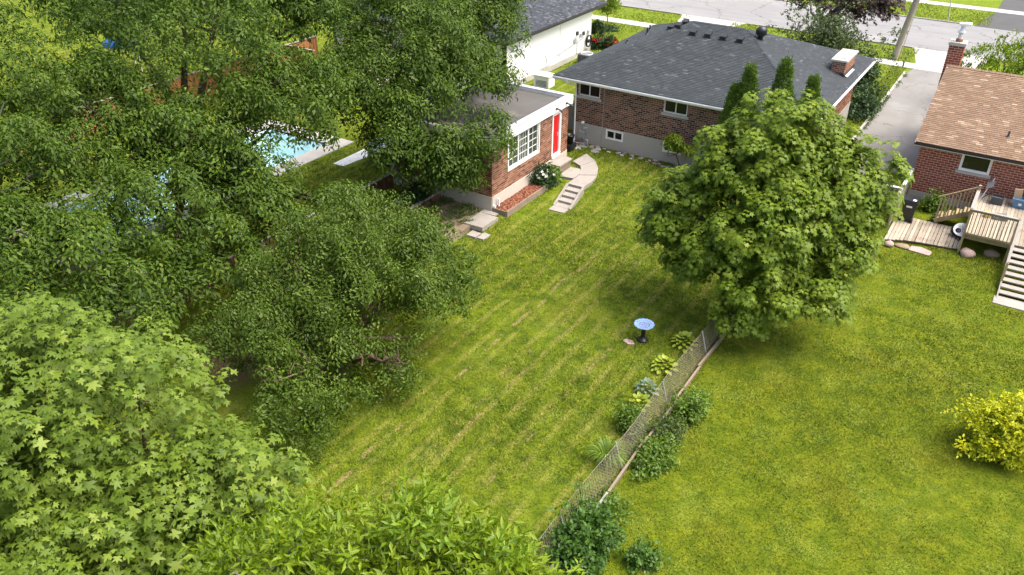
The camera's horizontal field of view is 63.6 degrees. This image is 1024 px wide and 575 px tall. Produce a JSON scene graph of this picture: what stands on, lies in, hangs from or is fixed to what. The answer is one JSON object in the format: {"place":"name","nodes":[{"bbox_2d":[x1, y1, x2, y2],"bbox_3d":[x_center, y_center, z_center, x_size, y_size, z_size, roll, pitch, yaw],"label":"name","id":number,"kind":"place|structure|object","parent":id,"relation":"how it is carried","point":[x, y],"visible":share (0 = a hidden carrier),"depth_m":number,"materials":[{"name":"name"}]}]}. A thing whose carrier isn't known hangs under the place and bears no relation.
{"place":"outdoors","nodes":[
{"label":"outdoors","id":0,"kind":"place"},
{"bbox_2d":[0,0,1023,574],"bbox_3d":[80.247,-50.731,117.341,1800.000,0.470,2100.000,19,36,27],"label":"ground","id":1,"kind":"structure","parent":0,"point":[238,396],"depth_m":26.80,"materials":[{"name":"green plant"}]},
{"bbox_2d":[0,0,194,354],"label":"walnut tree","id":2,"kind":"object","parent":1,"relation":"on","point":[26,219],"visible":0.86,"depth_m":26.30,"materials":[{"name":"green plant"}]},
{"bbox_2d":[102,40,142,71],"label":"blue canopy","id":3,"kind":"object","parent":1,"relation":"on","point":[105,41],"visible":0.2,"depth_m":55.32,"materials":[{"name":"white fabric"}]},
{"bbox_2d":[7,35,317,154],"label":"tall board fence","id":4,"kind":"object","parent":1,"relation":"on","point":[307,44],"visible":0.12,"depth_m":52.12,"materials":[{"name":"orange wood"}]},
{"bbox_2d":[0,290,336,574],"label":"maple tree","id":5,"kind":"object","parent":1,"relation":"on","point":[95,512],"visible":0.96,"depth_m":12.11,"materials":[{"name":"green plant"}]},
{"bbox_2d":[0,0,384,316],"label":"walnut tree","id":6,"kind":"object","parent":1,"relation":"on","point":[221,158],"visible":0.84,"depth_m":30.83,"materials":[{"name":"green plant"}]},
{"bbox_2d":[64,129,321,231],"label":"pool basin","id":7,"kind":"object","parent":1,"relation":"in","point":[289,151],"visible":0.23,"depth_m":47.22,"materials":[{"name":"liquid"}]},
{"bbox_2d":[39,121,353,252],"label":"pool surround","id":8,"kind":"object","parent":1,"relation":"on","point":[310,156],"visible":0.18,"depth_m":43.95,"materials":[{"name":"concrete"}]},
{"bbox_2d":[23,0,374,70],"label":"walnut tree","id":9,"kind":"object","parent":1,"relation":"on","point":[315,11],"visible":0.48,"depth_m":47.08,"materials":[{"name":"green plant"}]},
{"bbox_2d":[104,171,393,333],"bbox_3d":[-10.013,-1.709,34.528,0.175,1.090,15.845,19,36,27],"label":"board fence","id":10,"kind":"object","parent":1,"relation":"on","point":[385,183],"visible":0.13,"depth_m":33.12,"materials":[{"name":"brown wood"}]},
{"bbox_2d":[287,45,314,71],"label":"bush","id":11,"kind":"object","parent":1,"relation":"on","point":[310,50],"visible":0.19,"depth_m":56.51,"materials":[{"name":"green plant"}]},
{"bbox_2d":[180,178,485,465],"bbox_3d":[-5.284,-0.096,26.558,7.053,6.936,11.540,19,36,27],"label":"cherry tree","id":12,"kind":"object","parent":1,"relation":"on","point":[359,260],"visible":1,"depth_m":25.26,"materials":[{"name":"green plant"}]},
{"bbox_2d":[333,149,367,165],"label":"white platform","id":13,"kind":"structure","parent":1,"relation":"on","point":[354,157],"depth_m":43.63,"materials":[{"name":"paint"}]},
{"bbox_2d":[366,137,391,165],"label":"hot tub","id":14,"kind":"object","parent":13,"relation":"on","point":[378,154],"visible":0.11,"depth_m":42.30,"materials":[{"name":"plastic"}]},
{"bbox_2d":[172,464,586,574],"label":"willow tree","id":15,"kind":"object","parent":1,"relation":"on","point":[360,551],"visible":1,"depth_m":9.39,"materials":[{"name":"green plant"}]},
{"bbox_2d":[391,190,439,213],"bbox_3d":[-4.423,-3.838,38.259,1.120,0.760,2.300,19,36,27],"label":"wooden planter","id":16,"kind":"object","parent":1,"relation":"on","point":[434,196],"visible":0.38,"depth_m":37.95,"materials":[{"name":"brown wood"}]},
{"bbox_2d":[395,176,434,207],"bbox_3d":[-4.383,-4.443,37.802,1.616,1.388,2.512,19,36,27],"label":"planter foliage","id":17,"kind":"object","parent":16,"relation":"in","point":[418,192],"visible":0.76,"depth_m":37.58,"materials":[{"name":"green plant"}]},
{"bbox_2d":[301,0,537,197],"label":"walnut tree","id":18,"kind":"object","parent":1,"relation":"on","point":[434,67],"visible":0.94,"depth_m":36.14,"materials":[{"name":"green plant"}]},
{"bbox_2d":[376,197,482,235],"bbox_3d":[-3.712,-3.257,37.854,4.500,0.400,3.270,19,36,27],"label":"garden bed","id":19,"kind":"object","parent":1,"relation":"on","point":[460,226],"visible":0.2,"depth_m":37.53,"materials":[{"name":"soil"}]},
{"bbox_2d":[387,194,481,235],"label":"bed weeds","id":20,"kind":"object","parent":19,"relation":"on","point":[459,206],"visible":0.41,"depth_m":37.74,"materials":[{"name":"green plant"}]},
{"bbox_2d":[397,226,464,242],"bbox_3d":[-3.904,-2.424,36.344,3.530,0.340,0.936,8,32,12],"label":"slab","id":21,"kind":"object","parent":1,"relation":"on","point":[458,234],"visible":0.17,"depth_m":36.10,"materials":[{"name":"grey concrete"}]},
{"bbox_2d":[333,0,606,83],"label":"white house","id":22,"kind":"structure","parent":1,"relation":"on","point":[560,31],"depth_m":56.22,"materials":[{"name":"paint"}]},
{"bbox_2d":[585,35,591,46],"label":"hose reel","id":23,"kind":"object","parent":22,"relation":"attached to","point":[587,40],"visible":1,"depth_m":60.24,"materials":[{"name":"black plastic"}]},
{"bbox_2d":[464,209,497,240],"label":"garden slabs","id":24,"kind":"structure","parent":1,"relation":"on","point":[484,220],"depth_m":36.80,"materials":[{"name":"concrete"}]},
{"bbox_2d":[391,80,572,210],"bbox_3d":[-1.275,-7.049,40.876,6.308,4.190,7.310,19,36,27],"label":"brick annex","id":25,"kind":"object","parent":1,"relation":"on","point":[540,129],"visible":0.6,"depth_m":39.41,"materials":[{"name":"brown brick"}]},
{"bbox_2d":[508,122,539,171],"bbox_3d":[0.531,-6.668,38.711,0.120,1.640,2.840,19,36,27],"label":"window","id":26,"kind":"structure","parent":25,"relation":"in","point":[528,141],"depth_m":38.94,"materials":[{"name":"white paint"}]},
{"bbox_2d":[551,111,561,159],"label":"door","id":27,"kind":"structure","parent":25,"relation":"in","point":[556,120],"depth_m":41.22,"materials":[{"name":"red paint"}]},
{"bbox_2d":[492,182,547,216],"bbox_3d":[0.416,-4.146,39.102,0.842,0.500,3.725,19,36,27],"label":"mulch bed","id":28,"kind":"object","parent":1,"relation":"on","point":[514,203],"visible":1,"depth_m":38.71,"materials":[{"name":"wood"}]},
{"bbox_2d":[527,159,558,191],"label":"peony bush","id":29,"kind":"object","parent":1,"relation":"on","point":[541,176],"visible":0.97,"depth_m":40.03,"materials":[{"name":"green plant"}]},
{"bbox_2d":[532,71,554,88],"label":"air conditioner","id":30,"kind":"object","parent":1,"relation":"on","point":[542,79],"visible":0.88,"depth_m":53.10,"materials":[{"name":"white paint"}]},
{"bbox_2d":[544,164,562,183],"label":"variegated shrub","id":31,"kind":"object","parent":1,"relation":"on","point":[558,176],"visible":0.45,"depth_m":40.68,"materials":[{"name":"green plant"}]},
{"bbox_2d":[550,156,571,171],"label":"door step","id":32,"kind":"object","parent":1,"relation":"on","point":[562,163],"depth_m":41.63,"materials":[{"name":"beige concrete"}]},
{"bbox_2d":[561,167,580,179],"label":"paving slab","id":33,"kind":"structure","parent":1,"relation":"on","point":[571,173],"depth_m":41.29,"materials":[{"name":"concrete"}]},
{"bbox_2d":[568,96,574,130],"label":"side gate","id":34,"kind":"structure","parent":1,"relation":"on","point":[571,118],"depth_m":46.36,"materials":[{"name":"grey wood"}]},
{"bbox_2d":[567,133,575,151],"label":"black pot","id":35,"kind":"object","parent":1,"relation":"on","point":[571,145],"visible":0.81,"depth_m":43.86,"materials":[{"name":"plastic"}]},
{"bbox_2d":[548,154,597,213],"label":"curved walk","id":36,"kind":"structure","parent":1,"relation":"on","point":[570,195],"depth_m":40.07,"materials":[{"name":"concrete"}]},
{"bbox_2d":[530,481,630,574],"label":"ivy mound","id":37,"kind":"object","parent":1,"relation":"on","point":[586,538],"visible":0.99,"depth_m":20.91,"materials":[{"name":"green plant"}]},
{"bbox_2d":[578,127,587,146],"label":"gas meter","id":38,"kind":"object","parent":1,"relation":"on","point":[581,133],"visible":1,"depth_m":44.57,"materials":[{"name":"grey metal"}]},
{"bbox_2d":[577,51,595,61],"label":"air conditioner","id":39,"kind":"object","parent":1,"relation":"on","point":[583,55],"visible":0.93,"depth_m":57.87,"materials":[{"name":"metal"}]},
{"bbox_2d":[590,32,602,49],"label":"flower bush","id":40,"kind":"object","parent":1,"relation":"on","point":[595,44],"visible":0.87,"depth_m":61.60,"materials":[{"name":"green plant"}]},
{"bbox_2d":[591,19,605,36],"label":"topiary tree","id":41,"kind":"object","parent":1,"relation":"on","point":[597,26],"visible":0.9,"depth_m":61.86,"materials":[{"name":"green plant"}]},
{"bbox_2d":[597,32,618,48],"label":"flower bush","id":42,"kind":"object","parent":1,"relation":"on","point":[608,41],"visible":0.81,"depth_m":61.06,"materials":[{"name":"green plant"}]},
{"bbox_2d":[584,436,631,472],"bbox_3d":[2.782,4.885,24.187,1.506,0.597,1.482,19,36,27],"label":"daylily","id":43,"kind":"object","parent":1,"relation":"on","point":[606,448],"visible":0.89,"depth_m":24.19,"materials":[{"name":"green plant"}]},
{"bbox_2d":[597,0,622,27],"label":"sapling","id":44,"kind":"object","parent":1,"relation":"on","point":[612,5],"visible":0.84,"depth_m":66.38,"materials":[{"name":"green plant"}]},
{"bbox_2d":[605,21,620,31],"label":"mulch ring plant","id":45,"kind":"object","parent":1,"relation":"on","point":[613,28],"visible":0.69,"depth_m":67.27,"materials":[{"name":"green plant"}]},
{"bbox_2d":[541,385,708,574],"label":"fence weeds","id":46,"kind":"object","parent":1,"relation":"on","point":[616,502],"visible":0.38,"depth_m":23.10,"materials":[{"name":"green plant"}]},
{"bbox_2d":[573,141,684,167],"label":"stone rubble","id":47,"kind":"object","parent":1,"relation":"on","point":[593,150],"visible":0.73,"depth_m":43.93,"materials":[{"name":"stone"}]},
{"bbox_2d":[609,400,650,437],"bbox_3d":[3.677,3.966,25.435,1.324,0.924,1.304,19,36,27],"label":"bush","id":48,"kind":"object","parent":1,"relation":"on","point":[627,416],"visible":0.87,"depth_m":25.24,"materials":[{"name":"green plant"}]},
{"bbox_2d":[530,306,733,569],"bbox_3d":[7.414,1.473,29.640,0.572,0.964,25.597,19,36,27],"label":"chain link fence","id":49,"kind":"object","parent":1,"relation":"on","point":[686,385],"visible":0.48,"depth_m":25.10,"materials":[{"name":"metal"}]},
{"bbox_2d":[629,391,650,411],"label":"hosta","id":50,"kind":"object","parent":1,"relation":"on","point":[639,394],"visible":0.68,"depth_m":26.40,"materials":[{"name":"yellow plant"}]},
{"bbox_2d":[634,318,654,342],"bbox_3d":[4.700,1.596,29.515,0.762,0.712,0.751,19,36,27],"label":"bird bath","id":51,"kind":"object","parent":1,"relation":"on","point":[643,324],"visible":1,"depth_m":29.48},
{"bbox_2d":[619,534,671,574],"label":"young bush","id":52,"kind":"object","parent":1,"relation":"on","point":[646,554],"visible":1,"depth_m":20.92,"materials":[{"name":"green plant"}]},
{"bbox_2d":[634,377,658,396],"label":"hosta","id":53,"kind":"object","parent":1,"relation":"on","point":[648,380],"visible":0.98,"depth_m":27.00,"materials":[{"name":"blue plant"}]},
{"bbox_2d":[622,5,680,14],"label":"kerb","id":54,"kind":"structure","parent":1,"relation":"on","point":[651,9],"depth_m":73.63,"materials":[{"name":"concrete"}]},
{"bbox_2d":[629,428,684,484],"bbox_3d":[4.233,4.845,24.142,1.493,0.958,2.597,19,36,27],"label":"shrub","id":55,"kind":"object","parent":1,"relation":"on","point":[661,464],"visible":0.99,"depth_m":24.01,"materials":[{"name":"green plant"}]},
{"bbox_2d":[651,354,677,375],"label":"hosta","id":56,"kind":"object","parent":1,"relation":"on","point":[662,356],"visible":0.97,"depth_m":28.06,"materials":[{"name":"yellow plant"}]},
{"bbox_2d":[646,409,688,446],"bbox_3d":[4.726,4.273,25.142,1.319,0.907,1.555,19,36,27],"label":"shrub","id":57,"kind":"object","parent":1,"relation":"on","point":[668,423],"visible":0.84,"depth_m":25.10,"materials":[{"name":"green plant"}]},
{"bbox_2d":[660,133,697,167],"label":"sumac sapling","id":58,"kind":"object","parent":1,"relation":"on","point":[674,141],"visible":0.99,"depth_m":41.18,"materials":[{"name":"green plant"}]},
{"bbox_2d":[671,331,700,352],"bbox_3d":[6.172,1.873,29.337,1.085,0.509,1.066,19,36,27],"label":"hosta","id":59,"kind":"object","parent":1,"relation":"on","point":[686,333],"visible":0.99,"depth_m":29.26,"materials":[{"name":"green plant"}]},
{"bbox_2d":[667,383,714,429],"bbox_3d":[5.671,3.576,25.949,1.462,1.301,1.934,19,36,27],"label":"shrub","id":60,"kind":"object","parent":1,"relation":"on","point":[691,407],"visible":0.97,"depth_m":25.75,"materials":[{"name":"green plant"}]},
{"bbox_2d":[678,14,745,26],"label":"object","id":61,"kind":"structure","parent":1,"relation":"on","point":[710,20],"depth_m":70.61,"materials":[{"name":"concrete"}]},
{"bbox_2d":[552,18,876,166],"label":"brick house","id":62,"kind":"structure","parent":1,"relation":"on","point":[644,92],"depth_m":42.86,"materials":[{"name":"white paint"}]},
{"bbox_2d":[576,84,601,101],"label":"window","id":63,"kind":"structure","parent":62,"relation":"in","point":[586,90],"depth_m":43.58,"materials":[{"name":"black glass"}]},
{"bbox_2d":[605,129,622,141],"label":"window","id":64,"kind":"structure","parent":62,"relation":"in","point":[610,134],"depth_m":43.88,"materials":[{"name":"white paint"}]},
{"bbox_2d":[662,143,680,155],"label":"window","id":65,"kind":"structure","parent":62,"relation":"in","point":[663,149],"depth_m":42.57,"materials":[{"name":"white paint"}]},
{"bbox_2d":[661,100,688,119],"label":"window","id":66,"kind":"structure","parent":62,"relation":"in","point":[670,107],"depth_m":41.39,"materials":[{"name":"black glass"}]},
{"bbox_2d":[713,79,744,146],"bbox_3d":[10.234,-7.175,39.023,1.773,5.395,1.861,19,36,27],"label":"cedar tree","id":67,"kind":"object","parent":1,"relation":"on","point":[732,96],"visible":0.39,"depth_m":38.03,"materials":[{"name":"green plant"}]},
{"bbox_2d":[728,60,759,168],"bbox_3d":[10.775,-7.493,38.675,1.772,6.430,1.768,19,36,27],"label":"cedar tree","id":68,"kind":"object","parent":1,"relation":"on","point":[749,75],"visible":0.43,"depth_m":37.42,"materials":[{"name":"green plant"}]},
{"bbox_2d":[632,87,914,341],"bbox_3d":[8.491,-2.536,28.927,9.290,8.912,6.331,19,36,27],"label":"maple tree","id":69,"kind":"object","parent":1,"relation":"on","point":[788,247],"visible":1,"depth_m":27.35,"materials":[{"name":"green plant"}]},
{"bbox_2d":[757,51,796,155],"bbox_3d":[12.033,-7.163,37.757,1.949,7.292,1.877,19,36,27],"label":"cedar tree","id":70,"kind":"object","parent":1,"relation":"on","point":[785,73],"visible":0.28,"depth_m":36.35,"materials":[{"name":"green plant"}]},
{"bbox_2d":[788,72,823,160],"bbox_3d":[13.147,-6.466,37.398,1.513,6.667,1.613,19,36,27],"label":"cedar tree","id":71,"kind":"object","parent":1,"relation":"on","point":[813,82],"visible":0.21,"depth_m":35.90,"materials":[{"name":"green plant"}]},
{"bbox_2d":[747,23,912,47],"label":"kerb","id":72,"kind":"structure","parent":1,"relation":"on","point":[814,33],"depth_m":65.64,"materials":[{"name":"concrete"}]},
{"bbox_2d":[766,0,916,92],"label":"lilac bush","id":73,"kind":"object","parent":1,"relation":"on","point":[828,33],"visible":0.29,"depth_m":54.00,"materials":[{"name":"green plant"}]},
{"bbox_2d":[782,0,905,35],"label":"purple maple","id":74,"kind":"object","parent":1,"relation":"on","point":[877,8],"visible":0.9,"depth_m":55.94,"materials":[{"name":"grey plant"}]},
{"bbox_2d":[853,38,882,89],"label":"flowering bush","id":75,"kind":"object","parent":1,"relation":"on","point":[866,76],"visible":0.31,"depth_m":53.60,"materials":[{"name":"green plant"}]},
{"bbox_2d":[846,70,890,123],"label":"yew bush","id":76,"kind":"object","parent":1,"relation":"on","point":[862,105],"visible":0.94,"depth_m":49.97,"materials":[{"name":"green plant"}]},
{"bbox_2d":[846,71,905,145],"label":"driveway kerb","id":77,"kind":"structure","parent":1,"relation":"on","point":[888,93],"depth_m":53.53,"materials":[{"name":"concrete"}]},
{"bbox_2d":[863,72,907,129],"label":"kerb weeds","id":78,"kind":"object","parent":1,"relation":"on","point":[883,101],"visible":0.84,"depth_m":52.13,"materials":[{"name":"green plant"}]},
{"bbox_2d":[859,168,914,227],"bbox_3d":[16.978,-4.596,39.305,3.030,1.570,4.195,19,36,27],"label":"picket fence","id":79,"kind":"object","parent":1,"relation":"on","point":[903,192],"visible":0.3,"depth_m":38.38,"materials":[{"name":"grey wood"}]},
{"bbox_2d":[884,240,893,246],"bbox_3d":[16.488,-1.917,36.049,0.383,0.298,0.428,19,36,27],"label":"boulder","id":80,"kind":"object","parent":1,"relation":"on","point":[889,243],"visible":1,"depth_m":35.92,"materials":[{"name":"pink stone"}]},
{"bbox_2d":[894,243,909,249],"bbox_3d":[17.030,-1.810,35.979,0.690,0.192,0.460,19,36,27],"label":"boulder","id":81,"kind":"object","parent":1,"relation":"on","point":[903,246],"visible":1,"depth_m":35.87,"materials":[{"name":"brown stone"}]},
{"bbox_2d":[892,0,919,59],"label":"utility pole","id":82,"kind":"object","parent":1,"relation":"on","point":[907,23],"visible":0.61,"depth_m":59.73,"materials":[{"name":"brown wood"}]},
{"bbox_2d":[908,246,931,255],"bbox_3d":[17.645,-1.574,35.651,0.856,0.110,0.579,23,38,32],"label":"stepping slab","id":83,"kind":"object","parent":1,"relation":"on","point":[919,250],"depth_m":35.58,"materials":[{"name":"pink stone"}]},
{"bbox_2d":[884,215,960,249],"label":"deck","id":84,"kind":"structure","parent":1,"relation":"on","point":[895,231],"depth_m":36.72,"materials":[{"name":"brown wood"}]},
{"bbox_2d":[899,194,920,222],"bbox_3d":[18.157,-3.594,37.711,0.640,1.073,0.760,19,36,27],"label":"wheeled bin","id":85,"kind":"object","parent":84,"relation":"on","point":[909,207],"visible":0.88,"depth_m":37.44,"materials":[{"name":"black plastic"}]},
{"bbox_2d":[951,223,964,240],"bbox_3d":[19.785,-2.501,36.419,0.675,0.551,0.731,-8,32,-13],"label":"coiled hose","id":86,"kind":"object","parent":84,"relation":"on","point":[957,230],"visible":0.76,"depth_m":36.46,"materials":[{"name":"white plastic"}]},
{"bbox_2d":[918,186,949,213],"bbox_3d":[19.913,-4.159,38.882,1.314,1.354,1.358,19,36,27],"label":"weed clump","id":87,"kind":"object","parent":1,"relation":"on","point":[931,205],"visible":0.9,"depth_m":38.78,"materials":[{"name":"green plant"}]},
{"bbox_2d":[927,212,940,223],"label":"weed tuft","id":88,"kind":"object","parent":1,"relation":"on","point":[931,219],"visible":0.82,"depth_m":37.93,"materials":[{"name":"green plant"}]},
{"bbox_2d":[914,47,987,67],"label":"driveway apron","id":89,"kind":"object","parent":1,"relation":"on","point":[928,57],"visible":0.36,"depth_m":61.24,"materials":[{"name":"concrete"}]},
{"bbox_2d":[907,22,1023,212],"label":"red brick house","id":90,"kind":"structure","parent":1,"relation":"on","point":[970,133],"depth_m":39.01,"materials":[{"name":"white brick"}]},
{"bbox_2d":[955,155,992,178],"bbox_3d":[21.513,-5.701,38.287,1.500,1.040,0.180,19,36,27],"label":"window","id":91,"kind":"structure","parent":90,"relation":"in","point":[969,165],"depth_m":38.33,"materials":[{"name":"white paint"}]},
{"bbox_2d":[960,248,975,257],"bbox_3d":[19.433,-1.446,35.212,0.636,0.467,0.526,19,36,27],"label":"boulder","id":92,"kind":"object","parent":1,"relation":"on","point":[966,252],"visible":0.98,"depth_m":35.05,"materials":[{"name":"pink stone"}]},
{"bbox_2d":[933,185,1023,310],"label":"raised deck","id":93,"kind":"structure","parent":1,"relation":"on","point":[1009,241],"depth_m":34.84,"materials":[{"name":"brown wood"}]},
{"bbox_2d":[978,177,995,202],"bbox_3d":[21.699,-4.421,37.565,0.527,1.062,0.729,19,36,27],"label":"folding chair","id":94,"kind":"object","parent":93,"relation":"on","point":[990,184],"visible":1,"depth_m":37.55,"materials":[{"name":"metal"}]},
{"bbox_2d":[990,194,1004,205],"bbox_3d":[22.075,-3.991,37.542,0.500,0.340,0.400,19,36,27],"label":"black crate","id":95,"kind":"object","parent":93,"relation":"on","point":[996,199],"visible":1,"depth_m":37.44,"materials":[{"name":"grey plastic"}]},
{"bbox_2d":[992,213,1007,221],"bbox_3d":[21.443,-3.125,36.250,0.583,0.190,0.490,12,33,19],"label":"grey cushion","id":96,"kind":"object","parent":93,"relation":"on","point":[997,218],"visible":0.36,"depth_m":36.12,"materials":[{"name":"fabric"}]},
{"bbox_2d":[1012,196,1023,209],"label":"recycling bin","id":97,"kind":"object","parent":93,"relation":"on","point":[1018,203],"visible":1,"depth_m":37.09,"materials":[{"name":"blue plastic"}]},
{"bbox_2d":[1014,189,1023,198],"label":"paper bag","id":98,"kind":"object","parent":97,"relation":"in","point":[1018,193],"visible":1,"depth_m":37.10,"materials":[{"name":"brown paper"}]},
{"bbox_2d":[940,388,1023,472],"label":"golden shrub","id":99,"kind":"object","parent":1,"relation":"on","point":[997,428],"visible":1,"depth_m":24.03,"materials":[{"name":"yellow plant"}]},
{"bbox_2d":[983,249,999,257],"bbox_3d":[20.478,-1.427,35.237,0.633,0.425,0.494,19,36,27],"label":"boulder","id":100,"kind":"object","parent":1,"relation":"on","point":[990,253],"visible":1,"depth_m":35.08,"materials":[{"name":"grey stone"}]},
{"bbox_2d":[960,28,1023,75],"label":"mulberry tree","id":101,"kind":"object","parent":1,"relation":"on","point":[1017,66],"visible":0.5,"depth_m":50.25,"materials":[{"name":"green plant"}]},
{"bbox_2d":[592,15,942,72],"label":"pavement","id":102,"kind":"structure","parent":0,"point":[884,61],"depth_m":60.45,"materials":[{"name":"concrete"}]},
{"bbox_2d":[605,0,1023,61],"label":"road","id":103,"kind":"structure","parent":0,"point":[931,35],"depth_m":70.65,"materials":[{"name":"grey asphalt"}]},
{"bbox_2d":[777,0,959,23],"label":"kerb","id":104,"kind":"structure","parent":103,"relation":"on","point":[902,15],"depth_m":71.70,"materials":[{"name":"concrete"}]},
{"bbox_2d":[833,69,940,204],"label":"driveway","id":105,"kind":"structure","parent":0,"point":[900,118],"depth_m":50.12,"materials":[{"name":"concrete"}]},
{"bbox_2d":[900,0,1023,14],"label":"pavement","id":106,"kind":"structure","parent":0,"point":[975,7],"depth_m":75.80,"materials":[{"name":"concrete"}]},
{"bbox_2d":[975,12,1023,31],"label":"driveway","id":107,"kind":"structure","parent":0,"point":[1006,21],"depth_m":71.04,"materials":[{"name":"concrete"}]},
{"bbox_2d":[998,0,1023,11],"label":"driveway","id":108,"kind":"structure","parent":0,"point":[1015,5],"depth_m":76.69,"materials":[{"name":"concrete"}]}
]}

